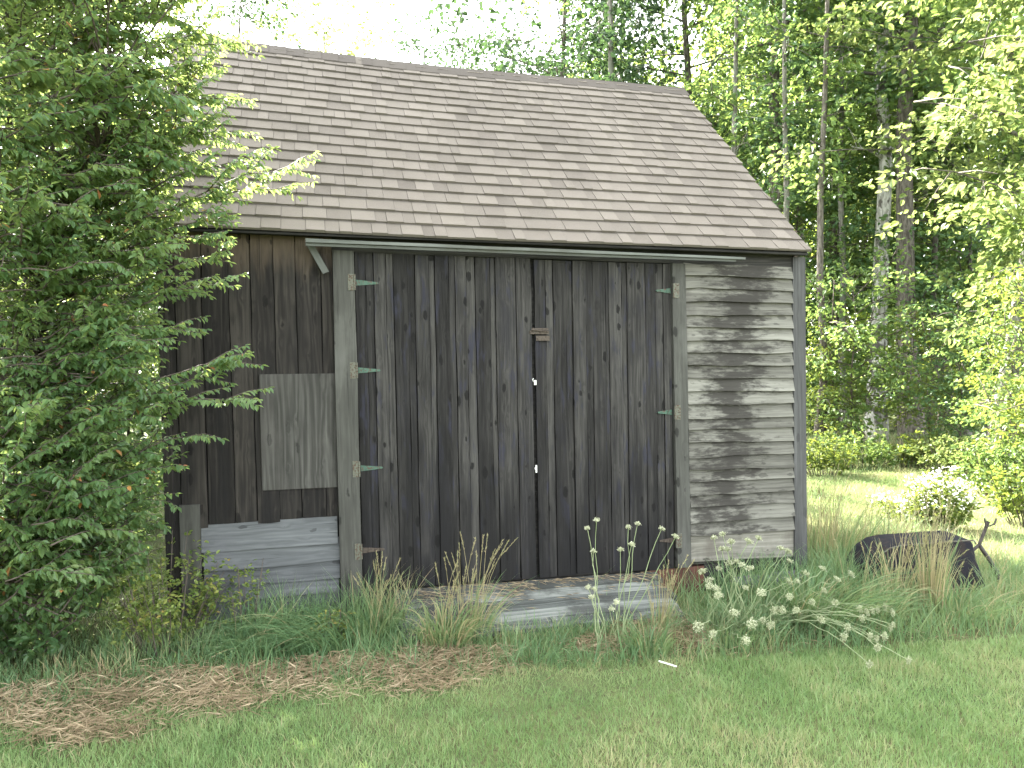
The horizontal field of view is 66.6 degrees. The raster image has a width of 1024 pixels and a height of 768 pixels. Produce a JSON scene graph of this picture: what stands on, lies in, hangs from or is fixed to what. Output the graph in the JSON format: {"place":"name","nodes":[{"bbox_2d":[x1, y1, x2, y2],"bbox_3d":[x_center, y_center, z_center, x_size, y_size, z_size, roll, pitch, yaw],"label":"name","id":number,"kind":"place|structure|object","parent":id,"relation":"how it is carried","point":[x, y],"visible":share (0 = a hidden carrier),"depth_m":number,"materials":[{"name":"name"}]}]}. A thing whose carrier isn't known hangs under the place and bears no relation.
{"place":"outdoors","nodes":[
{"label":"outdoors","id":0,"kind":"place"},
{"bbox_2d":[0,369,1023,767],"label":"ground","id":1,"kind":"structure","parent":0,"point":[500,689],"depth_m":4.24,"materials":[{"name":"green plant"}]},
{"bbox_2d":[0,575,125,665],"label":"weed patch","id":2,"kind":"object","parent":1,"relation":"on","point":[12,641],"visible":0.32,"depth_m":4.73,"materials":[{"name":"green plant"}]},
{"bbox_2d":[1,197,135,517],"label":"sapling","id":3,"kind":"object","parent":1,"relation":"on","point":[29,357],"depth_m":8.71,"materials":[{"name":"green plant"}]},
{"bbox_2d":[2,2,162,453],"bbox_3d":[-7.164,-2.433,12.588,5.178,7.865,5.964,0,2,-16],"label":"deciduous tree","id":4,"kind":"object","parent":1,"relation":"on","point":[44,97],"depth_m":12.10,"materials":[{"name":"green plant"}]},
{"bbox_2d":[3,219,161,522],"bbox_3d":[-4.591,-0.029,8.306,3.161,3.560,2.591,0,2,4],"label":"sapling","id":5,"kind":"object","parent":1,"relation":"on","point":[146,428],"depth_m":7.68,"materials":[{"name":"green plant"}]},
{"bbox_2d":[1,206,164,533],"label":"sapling","id":6,"kind":"object","parent":1,"relation":"on","point":[140,434],"visible":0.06,"depth_m":8.55,"materials":[{"name":"green plant"}]},
{"bbox_2d":[1,4,174,268],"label":"deciduous tree","id":7,"kind":"object","parent":1,"relation":"on","point":[149,37],"depth_m":21.39,"materials":[{"name":"green plant"}]},
{"bbox_2d":[2,0,181,199],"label":"deciduous tree","id":8,"kind":"object","parent":1,"relation":"on","point":[165,29],"visible":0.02,"depth_m":24.79,"materials":[{"name":"green plant"}]},
{"bbox_2d":[97,200,162,486],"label":"sapling","id":9,"kind":"object","parent":1,"relation":"on","point":[156,365],"visible":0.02,"depth_m":11.29,"materials":[{"name":"green plant"}]},
{"bbox_2d":[0,0,321,656],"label":"shrub","id":10,"kind":"object","parent":1,"relation":"on","point":[49,545],"visible":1,"depth_m":4.46,"materials":[{"name":"green plant"}]},
{"bbox_2d":[88,530,239,656],"bbox_3d":[-2.230,1.352,5.037,0.911,0.718,0.875,0,2,-14],"label":"young shrub","id":11,"kind":"object","parent":1,"relation":"on","point":[134,618],"visible":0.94,"depth_m":5.00,"materials":[{"name":"green plant"}]},
{"bbox_2d":[156,615,296,660],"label":"grass clump","id":12,"kind":"object","parent":1,"relation":"on","point":[240,641],"visible":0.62,"depth_m":4.91,"materials":[{"name":"green plant"}]},
{"bbox_2d":[162,0,304,51],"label":"deciduous tree","id":13,"kind":"object","parent":1,"relation":"on","point":[250,16],"visible":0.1,"depth_m":24.03,"materials":[{"name":"green plant"}]},
{"bbox_2d":[215,559,269,631],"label":"young shrub","id":14,"kind":"object","parent":1,"relation":"on","point":[246,584],"visible":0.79,"depth_m":5.24,"materials":[{"name":"green plant"}]},
{"bbox_2d":[199,598,356,656],"bbox_3d":[-1.437,1.583,4.825,1.084,0.283,0.727,-1,2,-34],"label":"grass clump","id":15,"kind":"object","parent":1,"relation":"on","point":[292,629],"visible":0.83,"depth_m":4.95,"materials":[{"name":"green plant"}]},
{"bbox_2d":[254,0,395,56],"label":"deciduous tree","id":16,"kind":"object","parent":1,"relation":"on","point":[365,39],"visible":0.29,"depth_m":26.39,"materials":[{"name":"green plant"}]},
{"bbox_2d":[310,605,355,639],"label":"young shrub","id":17,"kind":"object","parent":1,"relation":"on","point":[330,618],"visible":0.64,"depth_m":5.08,"materials":[{"name":"green plant"}]},
{"bbox_2d":[353,551,401,630],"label":"grass clump","id":18,"kind":"object","parent":1,"relation":"on","point":[371,602],"visible":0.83,"depth_m":5.30,"materials":[{"name":"green plant"}]},
{"bbox_2d":[344,569,417,646],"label":"grass clump","id":19,"kind":"object","parent":1,"relation":"on","point":[381,628],"visible":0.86,"depth_m":5.15,"materials":[{"name":"green plant"}]},
{"bbox_2d":[374,10,487,65],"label":"deciduous tree","id":20,"kind":"object","parent":1,"relation":"on","point":[413,41],"visible":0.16,"depth_m":29.82,"materials":[{"name":"green plant"}]},
{"bbox_2d":[386,551,516,653],"bbox_3d":[-0.408,1.417,4.929,0.836,0.608,0.908,0,2,-14],"label":"grass clump","id":21,"kind":"object","parent":1,"relation":"on","point":[465,631],"visible":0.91,"depth_m":5.02,"materials":[{"name":"green plant"}]},
{"bbox_2d":[418,531,514,624],"bbox_3d":[-0.342,1.345,5.208,0.650,0.737,0.422,-1,2,-33],"label":"grass clump","id":22,"kind":"object","parent":1,"relation":"on","point":[464,585],"visible":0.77,"depth_m":5.24,"materials":[{"name":"plant"}]},
{"bbox_2d":[130,35,811,624],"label":"shed","id":23,"kind":"structure","parent":1,"relation":"on","point":[538,321],"depth_m":6.01,"materials":[{"name":"grey wood"}]},
{"bbox_2d":[348,252,536,590],"bbox_3d":[-0.495,0.277,5.784,1.408,2.447,0.104,0,2,-14],"label":"door","id":24,"kind":"structure","parent":23,"relation":"in","point":[443,367],"depth_m":5.78,"materials":[{"name":"grey wood"}]},
{"bbox_2d":[529,260,681,577],"bbox_3d":[0.741,0.271,6.103,1.262,2.441,0.104,0,2,-14],"label":"door","id":25,"kind":"structure","parent":23,"relation":"in","point":[601,331],"depth_m":6.10,"materials":[{"name":"grey wood"}]},
{"bbox_2d":[0,571,962,757],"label":"dead straw","id":26,"kind":"object","parent":1,"relation":"on","point":[85,720],"visible":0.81,"depth_m":4.39,"materials":[{"name":"beige plant"}]},
{"bbox_2d":[456,534,533,638],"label":"grass clump","id":27,"kind":"object","parent":1,"relation":"on","point":[482,610],"visible":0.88,"depth_m":5.24,"materials":[{"name":"green plant"}]},
{"bbox_2d":[55,0,1023,410],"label":"distant woods","id":28,"kind":"object","parent":1,"relation":"on","point":[859,316],"depth_m":31.09,"materials":[{"name":"green plant"}]},
{"bbox_2d":[394,572,685,643],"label":"plank ramp","id":29,"kind":"structure","parent":1,"relation":"on","point":[546,602],"depth_m":5.67,"materials":[{"name":"grey wood"}]},
{"bbox_2d":[510,638,571,665],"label":"grass clump","id":30,"kind":"object","parent":1,"relation":"on","point":[544,652],"visible":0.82,"depth_m":4.80,"materials":[{"name":"green plant"}]},
{"bbox_2d":[422,0,732,104],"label":"deciduous tree","id":31,"kind":"object","parent":1,"relation":"on","point":[561,68],"visible":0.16,"depth_m":23.12,"materials":[{"name":"green plant"}]},
{"bbox_2d":[562,644,617,669],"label":"grass clump","id":32,"kind":"object","parent":1,"relation":"on","point":[590,658],"visible":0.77,"depth_m":4.76,"materials":[{"name":"green plant"}]},
{"bbox_2d":[421,0,763,134],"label":"maple","id":33,"kind":"object","parent":1,"relation":"on","point":[459,13],"visible":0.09,"depth_m":23.69,"materials":[{"name":"green plant"}]},
{"bbox_2d":[584,517,606,645],"bbox_3d":[0.511,1.282,4.965,0.120,0.861,0.184,1,2,38],"label":"wild carrot","id":34,"kind":"object","parent":1,"relation":"on","point":[588,586],"visible":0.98,"depth_m":4.99,"materials":[{"name":"green plant"}]},
{"bbox_2d":[553,0,669,81],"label":"deciduous tree","id":35,"kind":"object","parent":1,"relation":"on","point":[610,73],"visible":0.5,"depth_m":19.82,"materials":[{"name":"green plant"}]},
{"bbox_2d":[608,521,679,647],"bbox_3d":[0.825,1.299,4.981,0.520,0.826,0.236,0,2,-14],"label":"wild carrot","id":36,"kind":"object","parent":1,"relation":"on","point":[620,549],"visible":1,"depth_m":5.03,"materials":[{"name":"green plant"}]},
{"bbox_2d":[611,602,686,657],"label":"grass clump","id":37,"kind":"object","parent":1,"relation":"on","point":[647,639],"visible":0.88,"depth_m":4.94,"materials":[{"name":"green plant"}]},
{"bbox_2d":[658,660,676,666],"bbox_3d":[0.928,1.668,4.651,0.114,0.015,0.011,1,2,34],"label":"stick","id":38,"kind":"object","parent":1,"relation":"on","point":[667,663],"visible":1,"depth_m":4.65,"materials":[{"name":"white wood"}]},
{"bbox_2d":[644,555,694,631],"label":"grass clump","id":39,"kind":"object","parent":1,"relation":"on","point":[668,611],"visible":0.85,"depth_m":5.33,"materials":[{"name":"green plant"}]},
{"bbox_2d":[521,0,832,168],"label":"deciduous tree","id":40,"kind":"object","parent":1,"relation":"on","point":[686,26],"visible":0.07,"depth_m":23.13,"materials":[{"name":"green plant"}]},
{"bbox_2d":[668,531,793,651],"bbox_3d":[1.489,1.355,5.133,0.945,0.740,0.966,0,2,-14],"label":"wild carrot","id":41,"kind":"object","parent":1,"relation":"on","point":[737,611],"visible":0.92,"depth_m":5.23,"materials":[{"name":"green plant"}]},
{"bbox_2d":[655,73,809,227],"bbox_3d":[5.110,-4.985,25.298,8.026,12.283,8.076,0,2,-14],"label":"maple","id":42,"kind":"object","parent":1,"relation":"on","point":[739,108],"visible":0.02,"depth_m":25.36,"materials":[{"name":"green plant"}]},
{"bbox_2d":[661,0,807,194],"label":"deciduous tree","id":43,"kind":"object","parent":1,"relation":"on","point":[733,137],"visible":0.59,"depth_m":17.92,"materials":[{"name":"green plant"}]},
{"bbox_2d":[678,601,793,652],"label":"grass clump","id":44,"kind":"object","parent":1,"relation":"on","point":[726,642],"visible":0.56,"depth_m":5.11,"materials":[{"name":"green plant"}]},
{"bbox_2d":[624,30,851,293],"bbox_3d":[6.349,-4.009,22.787,6.839,10.467,6.882,1,2,23],"label":"maple","id":45,"kind":"object","parent":1,"relation":"on","point":[648,46],"visible":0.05,"depth_m":21.22,"materials":[{"name":"green plant"}]},
{"bbox_2d":[701,0,849,221],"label":"deciduous tree","id":46,"kind":"object","parent":1,"relation":"on","point":[789,198],"visible":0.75,"depth_m":16.18,"materials":[{"name":"green plant"}]},
{"bbox_2d":[686,0,875,211],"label":"deciduous tree","id":47,"kind":"object","parent":1,"relation":"on","point":[774,71],"visible":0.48,"depth_m":18.60,"materials":[{"name":"green plant"}]},
{"bbox_2d":[666,0,928,426],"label":"deciduous tree","id":48,"kind":"object","parent":1,"relation":"on","point":[817,149],"visible":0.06,"depth_m":21.76,"materials":[{"name":"green plant"}]},
{"bbox_2d":[717,0,899,414],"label":"deciduous tree","id":49,"kind":"object","parent":1,"relation":"on","point":[801,235],"visible":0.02,"depth_m":26.96,"materials":[{"name":"green plant"}]},
{"bbox_2d":[729,564,911,668],"bbox_3d":[1.999,1.493,5.180,0.904,0.448,1.287,0,2,-14],"label":"wild carrot","id":50,"kind":"object","parent":1,"relation":"on","point":[795,610],"visible":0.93,"depth_m":5.15,"materials":[{"name":"green plant"}]},
{"bbox_2d":[750,0,912,451],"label":"deciduous tree","id":51,"kind":"object","parent":1,"relation":"on","point":[826,118],"visible":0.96,"depth_m":15.44,"materials":[{"name":"green plant"}]},
{"bbox_2d":[806,424,862,476],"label":"undergrowth shrub","id":52,"kind":"object","parent":1,"relation":"on","point":[833,458],"visible":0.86,"depth_m":12.49,"materials":[{"name":"green plant"}]},
{"bbox_2d":[730,131,939,428],"bbox_3d":[7.466,-2.444,19.610,5.680,7.490,4.931,0,2,10],"label":"deciduous tree","id":53,"kind":"object","parent":1,"relation":"on","point":[852,228],"visible":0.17,"depth_m":18.90,"materials":[{"name":"green plant"}]},
{"bbox_2d":[772,0,905,435],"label":"deciduous tree","id":54,"kind":"object","parent":1,"relation":"on","point":[839,204],"visible":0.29,"depth_m":18.36,"materials":[{"name":"green plant"}]},
{"bbox_2d":[712,0,984,241],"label":"deciduous tree","id":55,"kind":"object","parent":1,"relation":"on","point":[856,119],"visible":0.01,"depth_m":28.32,"materials":[{"name":"green plant"}]},
{"bbox_2d":[806,317,900,450],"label":"sapling","id":56,"kind":"object","parent":1,"relation":"on","point":[830,394],"visible":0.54,"depth_m":15.19,"materials":[{"name":"green plant"}]},
{"bbox_2d":[760,557,953,637],"bbox_3d":[2.329,1.504,5.313,1.305,0.413,1.341,1,2,27],"label":"grass clump","id":57,"kind":"object","parent":1,"relation":"on","point":[841,601],"visible":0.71,"depth_m":5.38,"materials":[{"name":"green plant"}]},
{"bbox_2d":[807,465,906,558],"bbox_3d":[3.114,1.205,7.352,1.206,0.897,1.119,0,2,-14],"label":"grass clump","id":58,"kind":"object","parent":1,"relation":"on","point":[819,527],"visible":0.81,"depth_m":7.29,"materials":[{"name":"green plant"}]},
{"bbox_2d":[812,424,911,469],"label":"undergrowth shrub","id":59,"kind":"object","parent":1,"relation":"on","point":[877,454],"visible":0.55,"depth_m":13.49,"materials":[{"name":"green plant"}]},
{"bbox_2d":[757,129,984,433],"bbox_3d":[8.062,-2.445,19.617,4.931,7.490,5.680,0,2,-14],"label":"maple","id":60,"kind":"object","parent":1,"relation":"on","point":[857,206],"visible":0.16,"depth_m":18.82,"materials":[{"name":"green plant"}]},
{"bbox_2d":[738,0,1004,442],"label":"deciduous tree","id":61,"kind":"object","parent":1,"relation":"on","point":[883,206],"visible":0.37,"depth_m":17.81,"materials":[{"name":"green plant"}]},
{"bbox_2d":[723,0,1022,424],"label":"deciduous tree","id":62,"kind":"object","parent":1,"relation":"on","point":[926,196],"visible":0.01,"depth_m":22.79,"materials":[{"name":"green plant"}]},
{"bbox_2d":[806,237,963,456],"bbox_3d":[6.482,-0.582,15.182,3.156,4.336,3.850,-1,2,-28],"label":"sapling","id":63,"kind":"object","parent":1,"relation":"on","point":[862,368],"visible":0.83,"depth_m":14.95,"materials":[{"name":"green plant"}]},
{"bbox_2d":[759,0,1023,436],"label":"maple","id":64,"kind":"object","parent":1,"relation":"on","point":[1007,109],"visible":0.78,"depth_m":12.31,"materials":[{"name":"green plant"}]},
{"bbox_2d":[848,490,947,538],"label":"grass clump","id":65,"kind":"object","parent":1,"relation":"on","point":[888,531],"visible":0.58,"depth_m":7.53,"materials":[{"name":"green plant"}]},
{"bbox_2d":[866,491,931,521],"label":"flowering bush","id":66,"kind":"object","parent":1,"relation":"on","point":[881,501],"visible":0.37,"depth_m":8.98,"materials":[{"name":"white plant"}]},
{"bbox_2d":[831,533,983,630],"bbox_3d":[2.688,1.394,5.480,0.940,0.624,0.760,0,2,-14],"label":"grass clump","id":67,"kind":"object","parent":1,"relation":"on","point":[893,601],"visible":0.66,"depth_m":5.47,"materials":[{"name":"green plant"}]},
{"bbox_2d":[793,21,1023,429],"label":"maple","id":68,"kind":"object","parent":1,"relation":"on","point":[957,268],"visible":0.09,"depth_m":20.31,"materials":[{"name":"green plant"}]},
{"bbox_2d":[870,430,948,467],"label":"undergrowth shrub","id":69,"kind":"object","parent":1,"relation":"on","point":[907,446],"visible":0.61,"depth_m":13.66,"materials":[{"name":"green plant"}]},
{"bbox_2d":[860,505,959,606],"bbox_3d":[3.092,1.319,5.927,0.734,0.750,0.779,0,2,-14],"label":"grass clump","id":70,"kind":"object","parent":1,"relation":"on","point":[899,569],"visible":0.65,"depth_m":5.98,"materials":[{"name":"green plant"}]},
{"bbox_2d":[832,0,1005,444],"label":"deciduous tree","id":71,"kind":"object","parent":1,"relation":"on","point":[908,205],"visible":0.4,"depth_m":17.10,"materials":[{"name":"green plant"}]},
{"bbox_2d":[816,0,1023,476],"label":"deciduous tree","id":72,"kind":"object","parent":1,"relation":"on","point":[935,7],"visible":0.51,"depth_m":12.90,"materials":[{"name":"green plant"}]},
{"bbox_2d":[844,518,1000,590],"bbox_3d":[3.600,1.441,6.543,1.483,0.614,0.530,0,2,0],"label":"wheelbarrow","id":73,"kind":"object","parent":1,"relation":"on","point":[967,558],"visible":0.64,"depth_m":6.32,"materials":[{"name":"metal"}]},
{"bbox_2d":[824,101,1023,437],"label":"maple","id":74,"kind":"object","parent":1,"relation":"on","point":[920,288],"visible":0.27,"depth_m":17.49,"materials":[{"name":"green plant"}]},
{"bbox_2d":[834,24,1023,435],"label":"maple","id":75,"kind":"object","parent":1,"relation":"on","point":[949,252],"visible":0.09,"depth_m":18.50,"materials":[{"name":"green plant"}]},
{"bbox_2d":[869,301,1003,454],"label":"sapling","id":76,"kind":"object","parent":1,"relation":"on","point":[916,413],"visible":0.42,"depth_m":14.99,"materials":[{"name":"green plant"}]},
{"bbox_2d":[892,465,986,531],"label":"flowering bush","id":77,"kind":"object","parent":1,"relation":"on","point":[935,487],"visible":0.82,"depth_m":8.52,"materials":[{"name":"white plant"}]},
{"bbox_2d":[871,279,1010,464],"bbox_3d":[8.127,-0.129,14.103,3.039,3.423,2.491,0,2,2],"label":"sapling","id":78,"kind":"object","parent":1,"relation":"on","point":[960,356],"visible":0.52,"depth_m":13.96,"materials":[{"name":"green plant"}]},
{"bbox_2d":[870,1,1012,433],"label":"deciduous tree","id":79,"kind":"object","parent":1,"relation":"on","point":[935,238],"visible":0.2,"depth_m":17.89,"materials":[{"name":"green plant"}]},
{"bbox_2d":[904,492,979,610],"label":"grass clump","id":80,"kind":"object","parent":1,"relation":"on","point":[925,580],"visible":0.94,"depth_m":5.76,"materials":[{"name":"plant"}]},
{"bbox_2d":[906,434,998,476],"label":"undergrowth shrub","id":81,"kind":"object","parent":1,"relation":"on","point":[940,455],"visible":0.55,"depth_m":12.78,"materials":[{"name":"green plant"}]},
{"bbox_2d":[908,558,1023,627],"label":"grass clump","id":82,"kind":"object","parent":1,"relation":"on","point":[966,608],"visible":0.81,"depth_m":5.56,"materials":[{"name":"green plant"}]},
{"bbox_2d":[913,310,1023,475],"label":"sapling","id":83,"kind":"object","parent":1,"relation":"on","point":[1011,367],"visible":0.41,"depth_m":11.52,"materials":[{"name":"green plant"}]},
{"bbox_2d":[938,1,1023,178],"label":"deciduous tree","id":84,"kind":"object","parent":1,"relation":"on","point":[1006,5],"visible":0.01,"depth_m":20.30,"materials":[{"name":"green plant"}]},
{"bbox_2d":[949,433,1023,495],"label":"undergrowth shrub","id":85,"kind":"object","parent":1,"relation":"on","point":[979,457],"visible":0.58,"depth_m":10.56,"materials":[{"name":"green plant"}]},
{"bbox_2d":[950,259,1023,491],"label":"sapling","id":86,"kind":"object","parent":1,"relation":"on","point":[1002,362],"visible":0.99,"depth_m":10.50,"materials":[{"name":"green plant"}]},
{"bbox_2d":[966,577,1023,610],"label":"grass clump","id":87,"kind":"object","parent":1,"relation":"on","point":[1014,600],"visible":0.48,"depth_m":6.00,"materials":[{"name":"green plant"}]},
{"bbox_2d":[971,460,1023,527],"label":"undergrowth shrub","id":88,"kind":"object","parent":1,"relation":"on","point":[1012,502],"visible":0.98,"depth_m":8.71,"materials":[{"name":"green plant"}]},
{"bbox_2d":[0,424,1023,727],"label":"rough grass","id":89,"kind":"structure","parent":0,"point":[570,634],"depth_m":5.17,"materials":[{"name":"green plant"}]},
{"bbox_2d":[730,570,807,588],"bbox_3d":[2.070,1.572,6.282,0.628,0.056,0.174,0,2,-17],"label":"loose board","id":90,"kind":"object","parent":89,"relation":"on","point":[748,576],"visible":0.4,"depth_m":6.25,"materials":[{"name":"grey wood"}]},
{"bbox_2d":[63,0,1019,365],"label":"sky","id":91,"kind":"structure","parent":0,"point":[417,7],"materials":[{"name":"white"}]}
]}

